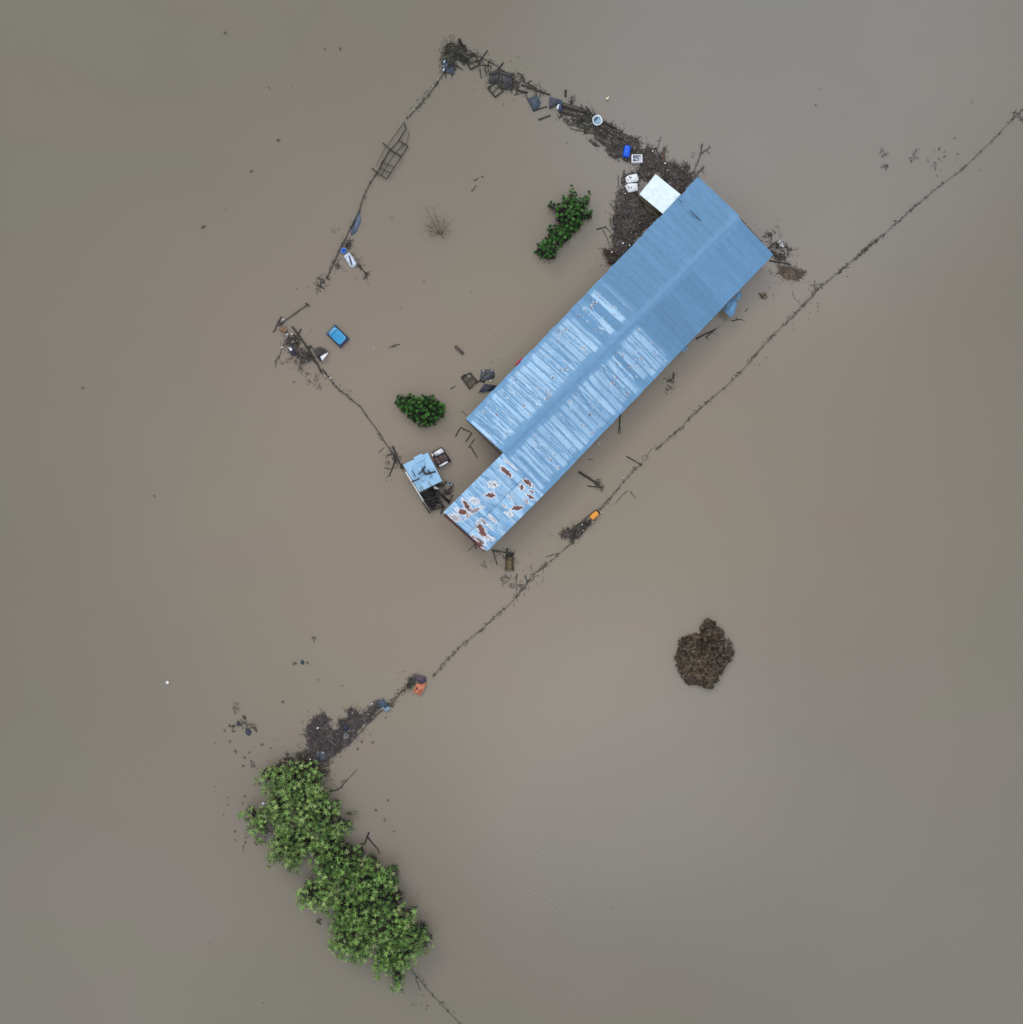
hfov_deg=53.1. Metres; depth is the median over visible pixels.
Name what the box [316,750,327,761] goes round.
plastic sheet
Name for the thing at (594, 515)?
drum
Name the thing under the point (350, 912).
bushy tree
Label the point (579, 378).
barn
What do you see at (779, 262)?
plank
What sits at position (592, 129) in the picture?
floating debris
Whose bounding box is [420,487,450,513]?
collapsed lean to
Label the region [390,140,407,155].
gate panel
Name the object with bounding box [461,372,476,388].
pallet
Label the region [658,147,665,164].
log
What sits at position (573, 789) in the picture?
water
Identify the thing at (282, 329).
brick pallet
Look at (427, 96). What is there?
post and rail fence
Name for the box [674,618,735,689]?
muck heap
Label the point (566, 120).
floating debris
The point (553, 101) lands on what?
board
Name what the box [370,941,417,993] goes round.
bushy tree
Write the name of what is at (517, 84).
floating debris
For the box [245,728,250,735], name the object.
rag
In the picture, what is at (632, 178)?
container
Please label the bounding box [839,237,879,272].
floating debris
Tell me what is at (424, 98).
floating debris
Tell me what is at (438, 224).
bare bush
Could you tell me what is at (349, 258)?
plastic sack
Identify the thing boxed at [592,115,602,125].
tub
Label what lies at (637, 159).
chest freezer
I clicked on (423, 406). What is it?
leafy tree
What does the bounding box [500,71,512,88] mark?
pallet
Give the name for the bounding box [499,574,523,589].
floating weed
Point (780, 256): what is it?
floating debris
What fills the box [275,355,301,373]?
floating debris
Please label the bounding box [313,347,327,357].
slat fan
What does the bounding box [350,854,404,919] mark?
bushy tree
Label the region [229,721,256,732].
floating weed
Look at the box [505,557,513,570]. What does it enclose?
wooden trough
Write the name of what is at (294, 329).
pole
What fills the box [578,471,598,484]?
log
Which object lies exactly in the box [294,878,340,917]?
bushy tree
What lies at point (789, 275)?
floating debris
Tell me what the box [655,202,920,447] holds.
floating debris
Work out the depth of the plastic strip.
119.73 m
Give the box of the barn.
[444,177,772,550]
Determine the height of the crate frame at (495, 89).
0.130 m
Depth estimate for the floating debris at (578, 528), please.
119.90 m
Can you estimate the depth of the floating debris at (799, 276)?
119.95 m
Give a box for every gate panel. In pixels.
[377,149,401,178]
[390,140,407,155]
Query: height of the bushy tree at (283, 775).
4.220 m
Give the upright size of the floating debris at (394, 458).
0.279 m
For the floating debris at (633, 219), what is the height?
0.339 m
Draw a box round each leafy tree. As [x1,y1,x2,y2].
[394,393,445,427]
[533,184,592,260]
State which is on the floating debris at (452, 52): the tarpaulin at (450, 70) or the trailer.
the tarpaulin at (450, 70)
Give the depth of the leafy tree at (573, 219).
118.47 m
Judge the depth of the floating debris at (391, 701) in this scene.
119.95 m
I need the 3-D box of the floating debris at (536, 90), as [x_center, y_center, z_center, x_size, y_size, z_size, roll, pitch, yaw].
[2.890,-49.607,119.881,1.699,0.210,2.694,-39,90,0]
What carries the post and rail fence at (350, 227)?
in the water
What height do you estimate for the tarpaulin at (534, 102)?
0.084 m
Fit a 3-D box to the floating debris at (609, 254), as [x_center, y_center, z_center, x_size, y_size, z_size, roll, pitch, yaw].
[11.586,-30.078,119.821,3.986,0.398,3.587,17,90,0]
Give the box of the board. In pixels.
[549,97,562,108]
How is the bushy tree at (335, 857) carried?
in the water
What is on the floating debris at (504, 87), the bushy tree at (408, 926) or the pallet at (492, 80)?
the pallet at (492, 80)
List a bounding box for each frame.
[455,427,471,441]
[466,54,479,69]
[487,82,503,97]
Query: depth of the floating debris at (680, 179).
119.91 m
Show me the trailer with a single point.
(440, 457)
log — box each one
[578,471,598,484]
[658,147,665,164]
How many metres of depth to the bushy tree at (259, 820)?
117.62 m
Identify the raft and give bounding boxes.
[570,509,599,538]
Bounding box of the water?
[0,0,1022,1023]
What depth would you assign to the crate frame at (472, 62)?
119.82 m
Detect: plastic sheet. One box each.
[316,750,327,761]
[377,700,390,711]
[478,384,496,392]
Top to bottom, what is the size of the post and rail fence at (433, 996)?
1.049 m
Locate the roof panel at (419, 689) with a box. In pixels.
[413,683,425,695]
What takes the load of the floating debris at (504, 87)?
on the water
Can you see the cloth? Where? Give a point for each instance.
(420, 679)
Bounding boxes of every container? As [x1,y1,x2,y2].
[625,183,637,192]
[626,174,638,182]
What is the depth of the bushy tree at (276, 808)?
117.58 m
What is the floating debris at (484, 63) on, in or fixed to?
on the water
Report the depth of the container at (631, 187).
119.58 m
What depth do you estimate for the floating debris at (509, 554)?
119.91 m
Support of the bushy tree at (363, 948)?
in the water
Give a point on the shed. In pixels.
(423, 482)
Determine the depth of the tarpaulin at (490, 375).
119.93 m
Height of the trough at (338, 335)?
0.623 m
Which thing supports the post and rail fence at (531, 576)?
in the water
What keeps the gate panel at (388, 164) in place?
attached to the pole
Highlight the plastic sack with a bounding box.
[344,253,356,267]
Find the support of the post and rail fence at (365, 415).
in the water
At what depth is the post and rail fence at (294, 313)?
119.88 m
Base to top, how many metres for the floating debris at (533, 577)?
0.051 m
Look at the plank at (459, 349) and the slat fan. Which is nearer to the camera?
the slat fan
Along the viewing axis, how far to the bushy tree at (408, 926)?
117.49 m
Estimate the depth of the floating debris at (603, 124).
119.80 m
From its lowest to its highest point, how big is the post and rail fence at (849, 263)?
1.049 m
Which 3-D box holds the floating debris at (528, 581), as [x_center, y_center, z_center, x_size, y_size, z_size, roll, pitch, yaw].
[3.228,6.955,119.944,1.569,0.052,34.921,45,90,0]
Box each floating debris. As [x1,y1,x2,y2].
[235,813,276,845]
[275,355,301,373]
[280,334,326,375]
[301,698,389,765]
[384,442,410,481]
[387,688,404,707]
[407,79,442,115]
[434,34,488,80]
[434,464,641,674]
[435,478,463,499]
[473,49,495,71]
[474,64,518,93]
[494,547,529,567]
[503,68,535,105]
[514,565,546,597]
[527,80,544,96]
[548,527,574,546]
[556,107,592,127]
[556,113,571,126]
[562,516,601,542]
[570,101,606,141]
[578,104,596,116]
[591,123,704,193]
[593,479,604,490]
[598,247,623,265]
[600,164,656,274]
[601,120,622,135]
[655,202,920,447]
[663,377,686,393]
[758,227,798,264]
[771,263,806,284]
[775,260,820,292]
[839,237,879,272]
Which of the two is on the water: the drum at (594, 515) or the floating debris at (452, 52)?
the floating debris at (452, 52)
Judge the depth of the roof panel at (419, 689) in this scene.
119.80 m
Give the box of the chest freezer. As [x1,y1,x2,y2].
[631,154,642,163]
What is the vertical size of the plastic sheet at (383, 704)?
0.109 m
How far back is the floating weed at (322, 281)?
119.95 m
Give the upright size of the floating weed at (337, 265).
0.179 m
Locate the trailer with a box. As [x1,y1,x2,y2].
[431,447,450,467]
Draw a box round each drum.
[590,511,598,519]
[623,145,630,157]
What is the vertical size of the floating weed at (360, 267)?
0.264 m
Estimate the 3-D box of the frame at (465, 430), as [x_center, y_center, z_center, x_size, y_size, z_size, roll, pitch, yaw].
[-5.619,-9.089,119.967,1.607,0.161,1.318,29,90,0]
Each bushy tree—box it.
[237,804,270,843]
[252,758,324,797]
[260,787,298,833]
[264,824,328,875]
[288,782,353,839]
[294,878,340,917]
[306,827,365,887]
[327,923,374,965]
[328,872,370,938]
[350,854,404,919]
[359,901,434,957]
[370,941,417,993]
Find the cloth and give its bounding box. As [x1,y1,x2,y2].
[415,675,425,683]
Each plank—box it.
[455,345,463,354]
[769,260,790,264]
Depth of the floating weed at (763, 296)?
119.97 m
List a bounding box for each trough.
[326,324,349,347]
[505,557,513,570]
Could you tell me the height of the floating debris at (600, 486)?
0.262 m
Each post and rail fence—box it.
[282,304,307,322]
[320,371,402,466]
[325,683,414,762]
[326,172,376,277]
[406,71,444,118]
[410,969,459,1023]
[432,463,642,676]
[655,109,1022,449]
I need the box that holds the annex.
[640,174,680,215]
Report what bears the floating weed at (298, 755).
on the water
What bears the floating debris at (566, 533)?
on the water
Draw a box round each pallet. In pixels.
[278,326,287,332]
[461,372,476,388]
[489,70,498,82]
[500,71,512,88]
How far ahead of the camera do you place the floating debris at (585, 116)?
119.90 m
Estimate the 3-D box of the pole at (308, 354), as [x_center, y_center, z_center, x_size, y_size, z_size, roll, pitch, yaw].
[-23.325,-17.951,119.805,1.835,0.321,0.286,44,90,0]
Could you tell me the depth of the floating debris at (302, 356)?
119.90 m
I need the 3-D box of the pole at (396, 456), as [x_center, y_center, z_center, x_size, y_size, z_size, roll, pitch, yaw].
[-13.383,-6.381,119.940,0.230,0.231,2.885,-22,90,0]
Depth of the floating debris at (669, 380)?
119.96 m
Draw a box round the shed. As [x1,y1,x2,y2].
[403,453,441,512]
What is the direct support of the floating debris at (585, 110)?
on the water
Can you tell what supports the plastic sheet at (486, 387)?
on the water
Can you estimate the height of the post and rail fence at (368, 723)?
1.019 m
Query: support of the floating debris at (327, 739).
on the water
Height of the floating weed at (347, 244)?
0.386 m
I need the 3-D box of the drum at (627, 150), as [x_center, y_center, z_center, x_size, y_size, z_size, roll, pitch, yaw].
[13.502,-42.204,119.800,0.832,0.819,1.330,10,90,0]
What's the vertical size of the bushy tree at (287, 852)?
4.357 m
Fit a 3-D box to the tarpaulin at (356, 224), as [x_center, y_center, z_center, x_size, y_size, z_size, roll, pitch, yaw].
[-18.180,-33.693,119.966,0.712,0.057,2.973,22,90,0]
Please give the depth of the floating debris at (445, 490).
119.92 m
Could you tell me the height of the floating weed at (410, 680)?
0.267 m
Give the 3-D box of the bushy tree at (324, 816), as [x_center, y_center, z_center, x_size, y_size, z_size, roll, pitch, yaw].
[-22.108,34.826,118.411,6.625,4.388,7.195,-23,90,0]
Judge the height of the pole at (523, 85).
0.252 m
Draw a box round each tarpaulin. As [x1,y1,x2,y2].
[351,213,360,235]
[443,61,454,73]
[480,369,494,382]
[528,95,540,110]
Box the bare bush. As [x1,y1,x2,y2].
[421,204,453,237]
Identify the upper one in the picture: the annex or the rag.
the annex
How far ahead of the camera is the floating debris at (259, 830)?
119.95 m
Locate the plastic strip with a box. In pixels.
[559,100,561,110]
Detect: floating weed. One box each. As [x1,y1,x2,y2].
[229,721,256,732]
[255,739,338,787]
[306,273,328,292]
[335,258,343,269]
[341,235,354,250]
[356,255,370,283]
[397,669,418,694]
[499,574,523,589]
[759,288,773,304]
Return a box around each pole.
[292,326,321,371]
[306,352,317,363]
[392,446,402,468]
[521,84,549,94]

